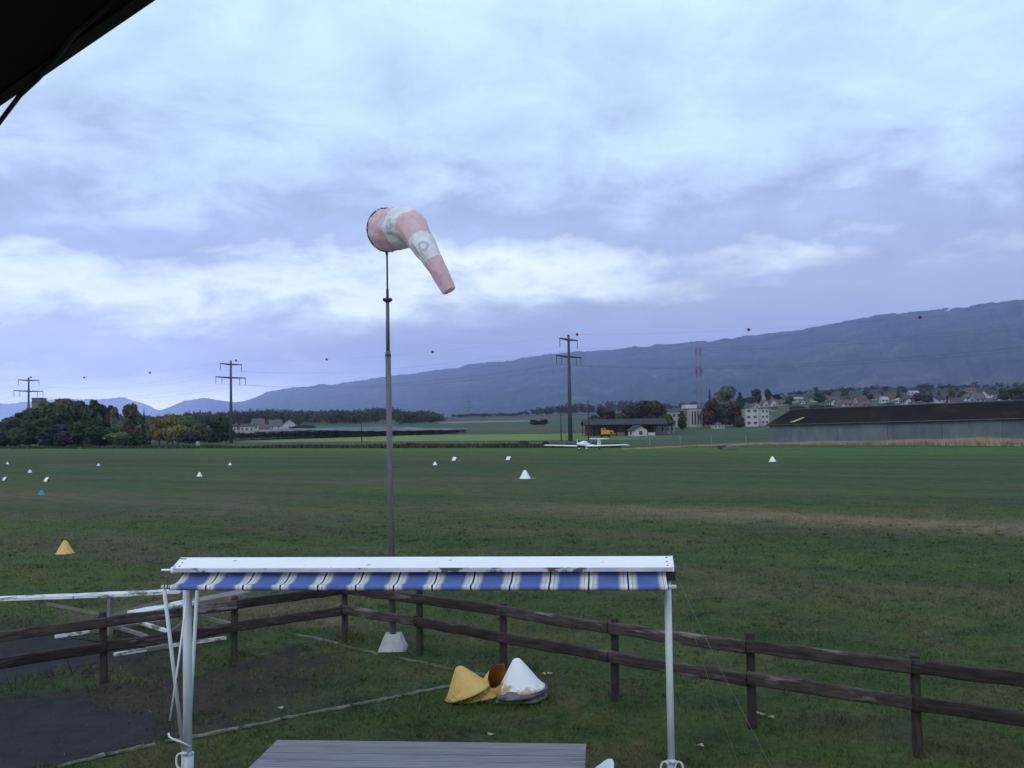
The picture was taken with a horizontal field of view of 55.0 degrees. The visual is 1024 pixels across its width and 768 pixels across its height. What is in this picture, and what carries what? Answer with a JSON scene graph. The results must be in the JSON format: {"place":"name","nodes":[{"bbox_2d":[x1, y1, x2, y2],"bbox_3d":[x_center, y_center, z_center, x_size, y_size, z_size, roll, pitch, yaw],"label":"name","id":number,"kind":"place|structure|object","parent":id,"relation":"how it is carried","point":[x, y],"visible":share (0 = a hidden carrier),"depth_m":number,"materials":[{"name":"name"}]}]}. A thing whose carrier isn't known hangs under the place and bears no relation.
{"place":"outdoors","nodes":[
{"label":"outdoors","id":0,"kind":"place"},
{"bbox_2d":[0,0,154,105],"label":"roof eave","id":1,"kind":"object","parent":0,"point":[34,34],"depth_m":1.90,"materials":[{"name":"black"}]},
{"bbox_2d":[0,0,117,124],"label":"cable","id":2,"kind":"object","parent":1,"relation":"hanging from","point":[93,17],"visible":1,"depth_m":1.98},
{"bbox_2d":[0,635,158,684],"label":"asphalt path","id":3,"kind":"structure","parent":0,"point":[35,644],"depth_m":17.79,"materials":[{"name":"asphalt"}]},
{"bbox_2d":[0,397,159,421],"bbox_3d":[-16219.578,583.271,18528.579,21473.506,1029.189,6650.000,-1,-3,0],"label":"hills","id":4,"kind":"structure","parent":0,"point":[12,409],"depth_m":18464.34,"materials":[{"name":"blue"}]},
{"bbox_2d":[150,398,239,417],"bbox_3d":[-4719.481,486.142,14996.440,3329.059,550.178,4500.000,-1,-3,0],"label":"hill","id":5,"kind":"structure","parent":0,"point":[206,405],"depth_m":14593.84,"materials":[{"name":"blue"}]},
{"bbox_2d":[0,386,1023,767],"bbox_3d":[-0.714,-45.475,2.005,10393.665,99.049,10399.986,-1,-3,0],"label":"ground","id":6,"kind":"structure","parent":0,"point":[84,486],"depth_m":31.38,"materials":[{"name":"green plant"}]},
{"bbox_2d":[0,430,19,446],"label":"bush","id":7,"kind":"object","parent":6,"relation":"on","point":[3,441],"visible":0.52,"depth_m":333.53,"materials":[{"name":"green plant"}]},
{"bbox_2d":[0,416,21,445],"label":"tree","id":8,"kind":"object","parent":6,"relation":"on","point":[9,423],"visible":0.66,"depth_m":370.22,"materials":[{"name":"green plant"}]},
{"bbox_2d":[5,434,35,444],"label":"bush","id":9,"kind":"object","parent":6,"relation":"on","point":[14,438],"visible":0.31,"depth_m":322.43,"materials":[{"name":"green plant"}]},
{"bbox_2d":[11,407,43,427],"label":"tree","id":10,"kind":"object","parent":6,"relation":"on","point":[26,416],"visible":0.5,"depth_m":391.78,"materials":[{"name":"green plant"}]},
{"bbox_2d":[14,377,42,410],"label":"pylon","id":11,"kind":"object","parent":6,"relation":"on","point":[28,391],"visible":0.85,"depth_m":437.13,"materials":[{"name":"metal"}]},
{"bbox_2d":[18,417,57,445],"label":"tree","id":12,"kind":"object","parent":6,"relation":"on","point":[32,429],"visible":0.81,"depth_m":319.87,"materials":[{"name":"green plant"}]},
{"bbox_2d":[32,398,46,410],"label":"tower block","id":13,"kind":"structure","parent":6,"relation":"on","point":[36,402],"depth_m":556.32,"materials":[{"name":"concrete"}]},
{"bbox_2d":[35,436,64,446],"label":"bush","id":14,"kind":"object","parent":6,"relation":"on","point":[43,440],"visible":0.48,"depth_m":314.34,"materials":[{"name":"green plant"}]},
{"bbox_2d":[39,424,70,441],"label":"tree","id":15,"kind":"object","parent":6,"relation":"on","point":[51,431],"visible":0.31,"depth_m":314.48,"materials":[{"name":"green plant"}]},
{"bbox_2d":[41,403,70,424],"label":"tree","id":16,"kind":"object","parent":6,"relation":"on","point":[57,411],"visible":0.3,"depth_m":356.56,"materials":[{"name":"green plant"}]},
{"bbox_2d":[53,398,75,421],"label":"tree","id":17,"kind":"object","parent":6,"relation":"on","point":[66,401],"visible":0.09,"depth_m":380.95,"materials":[{"name":"green plant"}]},
{"bbox_2d":[55,540,74,554],"bbox_3d":[-15.067,5.489,33.151,0.608,0.436,0.614,-2,-3,21],"label":"marker cone","id":18,"kind":"object","parent":6,"relation":"on","point":[65,547],"visible":1,"depth_m":33.02,"materials":[{"name":"yellow plastic"}]},
{"bbox_2d":[52,431,81,445],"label":"bush","id":19,"kind":"object","parent":6,"relation":"on","point":[63,438],"visible":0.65,"depth_m":308.54,"materials":[{"name":"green plant"}]},
{"bbox_2d":[64,400,87,425],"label":"tree","id":20,"kind":"object","parent":6,"relation":"on","point":[77,407],"visible":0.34,"depth_m":379.65,"materials":[{"name":"green plant"}]},
{"bbox_2d":[69,420,92,441],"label":"tree","id":21,"kind":"object","parent":6,"relation":"on","point":[78,428],"visible":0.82,"depth_m":306.03,"materials":[{"name":"green plant"}]},
{"bbox_2d":[56,752,105,767],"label":"edging timber","id":22,"kind":"object","parent":6,"relation":"on","point":[78,761],"visible":0.96,"depth_m":11.98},
{"bbox_2d":[0,697,176,767],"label":"asphalt yard","id":23,"kind":"structure","parent":6,"relation":"on","point":[75,734],"depth_m":13.28,"materials":[{"name":"asphalt"}]},
{"bbox_2d":[81,399,105,427],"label":"tree","id":24,"kind":"object","parent":6,"relation":"on","point":[93,414],"visible":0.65,"depth_m":360.86,"materials":[{"name":"green plant"}]},
{"bbox_2d":[80,437,111,445],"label":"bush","id":25,"kind":"object","parent":6,"relation":"on","point":[91,441],"visible":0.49,"depth_m":301.87,"materials":[{"name":"green plant"}]},
{"bbox_2d":[84,426,121,442],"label":"tree","id":26,"kind":"object","parent":6,"relation":"on","point":[95,432],"visible":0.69,"depth_m":300.08,"materials":[{"name":"green plant"}]},
{"bbox_2d":[100,405,112,444],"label":"tree","id":27,"kind":"object","parent":6,"relation":"on","point":[105,410],"visible":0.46,"depth_m":364.23,"materials":[{"name":"green plant"}]},
{"bbox_2d":[100,432,134,444],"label":"tree","id":28,"kind":"object","parent":6,"relation":"on","point":[111,435],"visible":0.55,"depth_m":297.94,"materials":[{"name":"green plant"}]},
{"bbox_2d":[108,407,127,444],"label":"tree","id":29,"kind":"object","parent":6,"relation":"on","point":[117,420],"visible":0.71,"depth_m":345.16,"materials":[{"name":"green plant"}]},
{"bbox_2d":[0,589,251,655],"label":"landing tee","id":30,"kind":"object","parent":6,"relation":"on","point":[175,604],"visible":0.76,"depth_m":19.43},
{"bbox_2d":[105,742,155,756],"bbox_3d":[-4.814,4.619,12.412,0.628,0.084,0.098,1,-3,-40],"label":"edging timber","id":31,"kind":"object","parent":6,"relation":"on","point":[117,752],"visible":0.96,"depth_m":12.38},
{"bbox_2d":[112,433,150,445],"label":"bush","id":32,"kind":"object","parent":6,"relation":"on","point":[136,440],"visible":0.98,"depth_m":294.07,"materials":[{"name":"green plant"}]},
{"bbox_2d":[122,403,142,426],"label":"tree","id":33,"kind":"object","parent":6,"relation":"on","point":[133,416],"visible":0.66,"depth_m":357.69,"materials":[{"name":"green plant"}]},
{"bbox_2d":[140,418,157,444],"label":"tree","id":34,"kind":"object","parent":6,"relation":"on","point":[145,426],"visible":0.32,"depth_m":338.37,"materials":[{"name":"green plant"}]},
{"bbox_2d":[148,418,164,444],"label":"tree","id":35,"kind":"object","parent":6,"relation":"on","point":[156,427],"visible":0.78,"depth_m":329.42,"materials":[{"name":"yellow plant"}]},
{"bbox_2d":[161,414,179,444],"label":"tree","id":36,"kind":"object","parent":6,"relation":"on","point":[171,420],"visible":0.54,"depth_m":324.70,"materials":[{"name":"green plant"}]},
{"bbox_2d":[0,590,343,683],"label":"fence","id":37,"kind":"object","parent":6,"relation":"on","point":[103,647],"visible":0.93,"depth_m":16.16,"materials":[{"name":"brown wood"}]},
{"bbox_2d":[165,425,190,444],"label":"tree","id":38,"kind":"object","parent":6,"relation":"on","point":[176,430],"visible":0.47,"depth_m":309.76,"materials":[{"name":"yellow plant"}]},
{"bbox_2d":[180,416,194,442],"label":"tree","id":39,"kind":"object","parent":6,"relation":"on","point":[188,421],"visible":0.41,"depth_m":367.68,"materials":[{"name":"green plant"}]},
{"bbox_2d":[174,432,207,442],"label":"bush","id":40,"kind":"object","parent":6,"relation":"on","point":[188,437],"visible":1,"depth_m":299.92,"materials":[{"name":"green plant"}]},
{"bbox_2d":[187,422,211,440],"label":"tree","id":41,"kind":"object","parent":6,"relation":"on","point":[198,427],"visible":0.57,"depth_m":306.29,"materials":[{"name":"green plant"}]},
{"bbox_2d":[165,726,238,742],"bbox_3d":[-4.074,4.625,12.952,0.960,0.071,0.094,1,-3,-33],"label":"edging timber","id":42,"kind":"object","parent":6,"relation":"on","point":[215,732],"visible":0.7,"depth_m":12.98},
{"bbox_2d":[205,415,222,433],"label":"tree","id":43,"kind":"object","parent":6,"relation":"on","point":[212,422],"visible":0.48,"depth_m":373.44,"materials":[{"name":"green plant"}]},
{"bbox_2d":[202,431,227,441],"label":"bush","id":44,"kind":"object","parent":6,"relation":"on","point":[216,436],"visible":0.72,"depth_m":369.20,"materials":[{"name":"green plant"}]},
{"bbox_2d":[218,417,235,441],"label":"tree","id":45,"kind":"object","parent":6,"relation":"on","point":[223,425],"visible":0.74,"depth_m":371.55,"materials":[{"name":"green plant"}]},
{"bbox_2d":[215,361,245,442],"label":"pylon","id":46,"kind":"object","parent":6,"relation":"on","point":[231,422],"visible":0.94,"depth_m":352.65,"materials":[{"name":"metal"}]},
{"bbox_2d":[240,422,254,432],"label":"house","id":47,"kind":"structure","parent":6,"relation":"on","point":[250,426],"depth_m":626.83,"materials":[{"name":"white tile"}]},
{"bbox_2d":[239,717,280,729],"bbox_3d":[-3.434,4.640,13.418,0.596,0.077,0.097,1,-3,-43],"label":"edging timber","id":48,"kind":"object","parent":6,"relation":"on","point":[250,725],"visible":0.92,"depth_m":13.37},
{"bbox_2d":[269,419,281,429],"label":"house","id":49,"kind":"structure","parent":6,"relation":"on","point":[275,424],"depth_m":657.43,"materials":[{"name":"paint"}]},
{"bbox_2d":[140,407,446,425],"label":"woodland","id":50,"kind":"object","parent":6,"relation":"on","point":[330,416],"visible":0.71,"depth_m":907.36,"materials":[{"name":"green plant"}]},
{"bbox_2d":[148,427,468,442],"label":"net orchard","id":51,"kind":"object","parent":6,"relation":"on","point":[344,432],"visible":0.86,"depth_m":429.18,"materials":[{"name":"black plant"}]},
{"bbox_2d":[0,442,621,448],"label":"weeds","id":52,"kind":"object","parent":6,"relation":"on","point":[465,445],"visible":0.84,"depth_m":222.38,"materials":[{"name":"green plant"}]},
{"bbox_2d":[280,704,350,719],"bbox_3d":[-2.776,4.649,13.925,1.057,0.073,0.107,1,-3,-35],"label":"edging timber","id":53,"kind":"object","parent":6,"relation":"on","point":[287,717],"visible":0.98,"depth_m":13.90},
{"bbox_2d":[294,633,339,643],"bbox_3d":[-3.747,4.887,18.862,1.345,0.074,0.090,-3,-3,41],"label":"edging timber","id":54,"kind":"object","parent":6,"relation":"on","point":[313,637],"visible":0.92,"depth_m":18.86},
{"bbox_2d":[338,644,379,654],"bbox_3d":[-2.782,4.829,17.885,1.174,0.066,0.097,-3,-4,44],"label":"edging timber","id":55,"kind":"object","parent":6,"relation":"on","point":[360,649],"visible":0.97,"depth_m":17.82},
{"bbox_2d":[351,694,401,706],"bbox_3d":[-1.997,4.668,14.480,0.814,0.073,0.099,1,-3,-35],"label":"edging timber","id":56,"kind":"object","parent":6,"relation":"on","point":[371,701],"visible":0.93,"depth_m":14.44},
{"bbox_2d":[378,251,407,651],"bbox_3d":[-2.226,1.211,18.094,0.531,7.350,0.510,-1,-3,0],"label":"windsock mast","id":57,"kind":"object","parent":6,"relation":"on","point":[393,640],"visible":0.98,"depth_m":18.03,"materials":[{"name":"metal"}]},
{"bbox_2d":[366,206,454,294],"bbox_3d":[-1.827,-2.402,17.331,0.858,1.871,2.239,0,-3,-28],"label":"windsock","id":58,"kind":"object","parent":57,"relation":"attached to","point":[392,229],"visible":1,"depth_m":16.91,"materials":[{"name":"red fabric"}]},
{"bbox_2d":[249,740,585,767],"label":"table","id":59,"kind":"object","parent":6,"relation":"on","point":[330,754],"visible":1,"depth_m":9.60,"materials":[{"name":"wood"}]},
{"bbox_2d":[161,556,683,767],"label":"awning","id":60,"kind":"object","parent":6,"relation":"on","point":[589,573],"visible":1,"depth_m":10.77,"materials":[{"name":"white metal"}]},
{"bbox_2d":[401,684,449,696],"bbox_3d":[-1.288,4.674,14.995,0.908,0.069,0.089,1,-3,-36],"label":"edging timber","id":61,"kind":"object","parent":6,"relation":"on","point":[424,690],"visible":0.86,"depth_m":14.93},
{"bbox_2d":[455,686,496,703],"bbox_3d":[-0.535,4.493,14.556,0.704,0.388,0.694,-1,-3,0],"label":"marker cone","id":62,"kind":"object","parent":6,"relation":"on","point":[482,696],"visible":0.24,"depth_m":14.28,"materials":[{"name":"yellow plastic"}]},
{"bbox_2d":[445,666,488,702],"bbox_3d":[-0.660,4.400,14.464,0.660,0.508,0.755,-1,-3,0],"label":"marker cone","id":63,"kind":"object","parent":62,"relation":"on","point":[466,683],"visible":0.96,"depth_m":14.29,"materials":[{"name":"yellow plastic"}]},
{"bbox_2d":[483,664,505,701],"bbox_3d":[-0.331,4.442,14.582,0.481,0.609,0.440,-1,-3,0],"label":"torn cone","id":64,"kind":"object","parent":6,"relation":"on","point":[493,675],"visible":0.57,"depth_m":14.58,"materials":[{"name":"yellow plastic"}]},
{"bbox_2d":[493,692,547,703],"bbox_3d":[0.113,4.484,14.509,0.832,0.331,0.748,-1,-3,0],"label":"marker cone","id":65,"kind":"object","parent":6,"relation":"on","point":[544,695],"visible":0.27,"depth_m":14.20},
{"bbox_2d":[496,682,547,700],"bbox_3d":[0.132,4.417,14.492,0.803,0.352,0.828,-1,-3,0],"label":"marker cone","id":66,"kind":"object","parent":65,"relation":"on","point":[510,696],"visible":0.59,"depth_m":14.17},
{"bbox_2d":[498,658,544,694],"bbox_3d":[0.119,4.298,14.516,0.739,0.503,0.738,-1,-3,0],"label":"marker cone","id":67,"kind":"object","parent":66,"relation":"on","point":[521,677],"visible":0.96,"depth_m":14.33,"materials":[{"name":"plastic"}]},
{"bbox_2d":[332,435,745,445],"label":"boundary fence","id":68,"kind":"object","parent":6,"relation":"on","point":[583,440],"visible":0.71,"depth_m":207.43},
{"bbox_2d":[451,399,672,417],"bbox_3d":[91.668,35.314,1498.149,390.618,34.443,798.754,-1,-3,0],"label":"tree belt","id":69,"kind":"object","parent":6,"relation":"on","point":[621,405],"visible":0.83,"depth_m":1283.75,"materials":[{"name":"green plant"}]},
{"bbox_2d":[556,335,580,440],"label":"pylon","id":70,"kind":"object","parent":6,"relation":"on","point":[568,357],"visible":0.95,"depth_m":273.68,"materials":[{"name":"metal"}]},
{"bbox_2d":[5,325,1022,402],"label":"power cables","id":71,"kind":"object","parent":70,"relation":"hanging from","point":[579,366],"visible":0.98,"depth_m":265.13,"materials":[{"name":"metal"}]},
{"bbox_2d":[545,438,626,449],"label":"aircraft","id":72,"kind":"object","parent":6,"relation":"on","point":[584,444],"visible":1,"depth_m":164.10,"materials":[{"name":"white paint"}]},
{"bbox_2d":[595,759,613,767],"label":"plastic chair","id":73,"kind":"object","parent":6,"relation":"on","point":[607,763],"visible":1,"depth_m":9.08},
{"bbox_2d":[597,408,615,418],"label":"tree","id":74,"kind":"object","parent":6,"relation":"on","point":[604,413],"visible":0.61,"depth_m":409.01,"materials":[{"name":"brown plant"}]},
{"bbox_2d":[581,418,667,435],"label":"farm shed","id":75,"kind":"structure","parent":6,"relation":"on","point":[614,425],"depth_m":336.78,"materials":[{"name":"metal"}]},
{"bbox_2d":[621,404,636,418],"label":"tree","id":76,"kind":"object","parent":6,"relation":"on","point":[627,411],"visible":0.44,"depth_m":436.34,"materials":[{"name":"brown plant"}]},
{"bbox_2d":[626,425,648,435],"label":"hut","id":77,"kind":"object","parent":6,"relation":"on","point":[637,430],"visible":0.95,"depth_m":319.12,"materials":[{"name":"paint"}]},
{"bbox_2d":[631,400,655,418],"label":"tree","id":78,"kind":"object","parent":6,"relation":"on","point":[643,409],"visible":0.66,"depth_m":418.79,"materials":[{"name":"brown plant"}]},
{"bbox_2d":[650,400,666,417],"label":"tree","id":79,"kind":"object","parent":6,"relation":"on","point":[658,410],"visible":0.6,"depth_m":433.25,"materials":[{"name":"brown plant"}]},
{"bbox_2d":[655,425,674,433],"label":"open shed","id":80,"kind":"structure","parent":6,"relation":"on","point":[658,429],"depth_m":342.08,"materials":[{"name":"grey"}]},
{"bbox_2d":[339,590,1023,758],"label":"fence","id":81,"kind":"object","parent":6,"relation":"on","point":[914,666],"visible":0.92,"depth_m":13.00,"materials":[{"name":"brown wood"}]},
{"bbox_2d":[677,411,686,431],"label":"tree","id":82,"kind":"object","parent":6,"relation":"on","point":[682,418],"visible":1,"depth_m":369.14,"materials":[{"name":"green plant"}]},
{"bbox_2d":[682,405,701,426],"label":"apartment block","id":83,"kind":"structure","parent":6,"relation":"on","point":[692,415],"depth_m":440.77,"materials":[{"name":"white concrete"}]},
{"bbox_2d":[695,348,702,427],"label":"radio mast","id":84,"kind":"object","parent":6,"relation":"on","point":[700,375],"visible":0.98,"depth_m":419.89,"materials":[{"name":"metal"}]},
{"bbox_2d":[703,399,718,425],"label":"tree","id":85,"kind":"object","parent":6,"relation":"on","point":[710,417],"visible":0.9,"depth_m":427.27,"materials":[{"name":"brown plant"}]},
{"bbox_2d":[713,404,735,426],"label":"tree","id":86,"kind":"object","parent":6,"relation":"on","point":[725,415],"visible":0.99,"depth_m":422.44,"materials":[{"name":"green plant"}]},
{"bbox_2d":[712,386,736,406],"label":"tree","id":87,"kind":"object","parent":6,"relation":"on","point":[725,395],"visible":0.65,"depth_m":617.05,"materials":[{"name":"green plant"}]},
{"bbox_2d":[726,401,740,426],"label":"tree","id":88,"kind":"object","parent":6,"relation":"on","point":[734,406],"visible":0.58,"depth_m":427.02,"materials":[{"name":"brown plant"}]},
{"bbox_2d":[732,416,744,426],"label":"tree","id":89,"kind":"object","parent":6,"relation":"on","point":[739,421],"visible":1,"depth_m":413.03,"materials":[{"name":"green plant"}]},
{"bbox_2d":[739,408,758,426],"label":"apartment block","id":90,"kind":"structure","parent":6,"relation":"on","point":[749,416],"depth_m":423.27,"materials":[{"name":"paint"}]},
{"bbox_2d":[750,388,761,403],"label":"tree","id":91,"kind":"object","parent":6,"relation":"on","point":[757,396],"visible":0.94,"depth_m":789.20,"materials":[{"name":"green plant"}]},
{"bbox_2d":[758,408,769,425],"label":"apartment block","id":92,"kind":"structure","parent":6,"relation":"on","point":[763,416],"depth_m":435.38,"materials":[{"name":"paint"}]},
{"bbox_2d":[671,381,1023,408],"bbox_3d":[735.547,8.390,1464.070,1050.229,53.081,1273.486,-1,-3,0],"label":"tree belt","id":93,"kind":"object","parent":6,"relation":"on","point":[926,387],"visible":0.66,"depth_m":1048.58,"materials":[{"name":"green plant"}]},
{"bbox_2d":[765,399,1023,442],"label":"hangar","id":94,"kind":"structure","parent":6,"relation":"on","point":[998,419],"depth_m":181.01,"materials":[{"name":"metal"}]},
{"bbox_2d":[769,425,790,442],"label":"door panel","id":95,"kind":"structure","parent":94,"relation":"in","point":[779,433],"depth_m":199.65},
{"bbox_2d":[791,425,813,441],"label":"door panel","id":96,"kind":"structure","parent":94,"relation":"in","point":[799,433],"depth_m":195.79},
{"bbox_2d":[813,424,837,441],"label":"door panel","id":97,"kind":"structure","parent":94,"relation":"in","point":[823,432],"depth_m":191.77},
{"bbox_2d":[837,423,861,441],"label":"door panel","id":98,"kind":"structure","parent":94,"relation":"in","point":[846,432],"depth_m":187.88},
{"bbox_2d":[862,423,887,440],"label":"door panel","id":99,"kind":"structure","parent":94,"relation":"in","point":[870,431],"depth_m":183.89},
{"bbox_2d":[887,422,913,440],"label":"door panel","id":100,"kind":"structure","parent":94,"relation":"in","point":[897,430],"depth_m":179.98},
{"bbox_2d":[914,421,942,439],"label":"door panel","id":101,"kind":"structure","parent":94,"relation":"in","point":[925,430],"depth_m":175.94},
{"bbox_2d":[942,421,971,438],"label":"door panel","id":102,"kind":"structure","parent":94,"relation":"in","point":[950,429],"depth_m":172.11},
{"bbox_2d":[971,420,1002,438],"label":"door panel","id":103,"kind":"structure","parent":94,"relation":"in","point":[985,428],"depth_m":168.04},
{"bbox_2d":[1002,419,1023,439],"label":"door panel","id":104,"kind":"structure","parent":94,"relation":"in","point":[1014,428],"depth_m":164.75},
{"bbox_2d":[968,392,986,401],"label":"house","id":105,"kind":"structure","parent":6,"relation":"on","point":[978,396],"depth_m":671.34,"materials":[{"name":"grey tile"}]},
{"bbox_2d":[997,388,1012,399],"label":"tree","id":106,"kind":"object","parent":6,"relation":"on","point":[1004,394],"visible":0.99,"depth_m":659.58,"materials":[{"name":"green plant"}]},
{"bbox_2d":[1010,386,1023,399],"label":"tree","id":107,"kind":"object","parent":6,"relation":"on","point":[1017,392],"visible":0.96,"depth_m":653.68,"materials":[{"name":"green plant"}]},
{"bbox_2d":[0,0,1023,409],"label":"sky","id":108,"kind":"structure","parent":0,"point":[201,182],"materials":[{"name":"blue"}]},
{"bbox_2d":[223,300,1023,416],"bbox_3d":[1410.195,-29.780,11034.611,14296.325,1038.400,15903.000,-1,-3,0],"label":"mountain","id":109,"kind":"structure","parent":0,"point":[602,382],"depth_m":7720.90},
{"bbox_2d":[621,436,1023,449],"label":"dry grass","id":110,"kind":"structure","parent":0,"point":[981,441],"depth_m":165.27,"materials":[{"name":"plant"}]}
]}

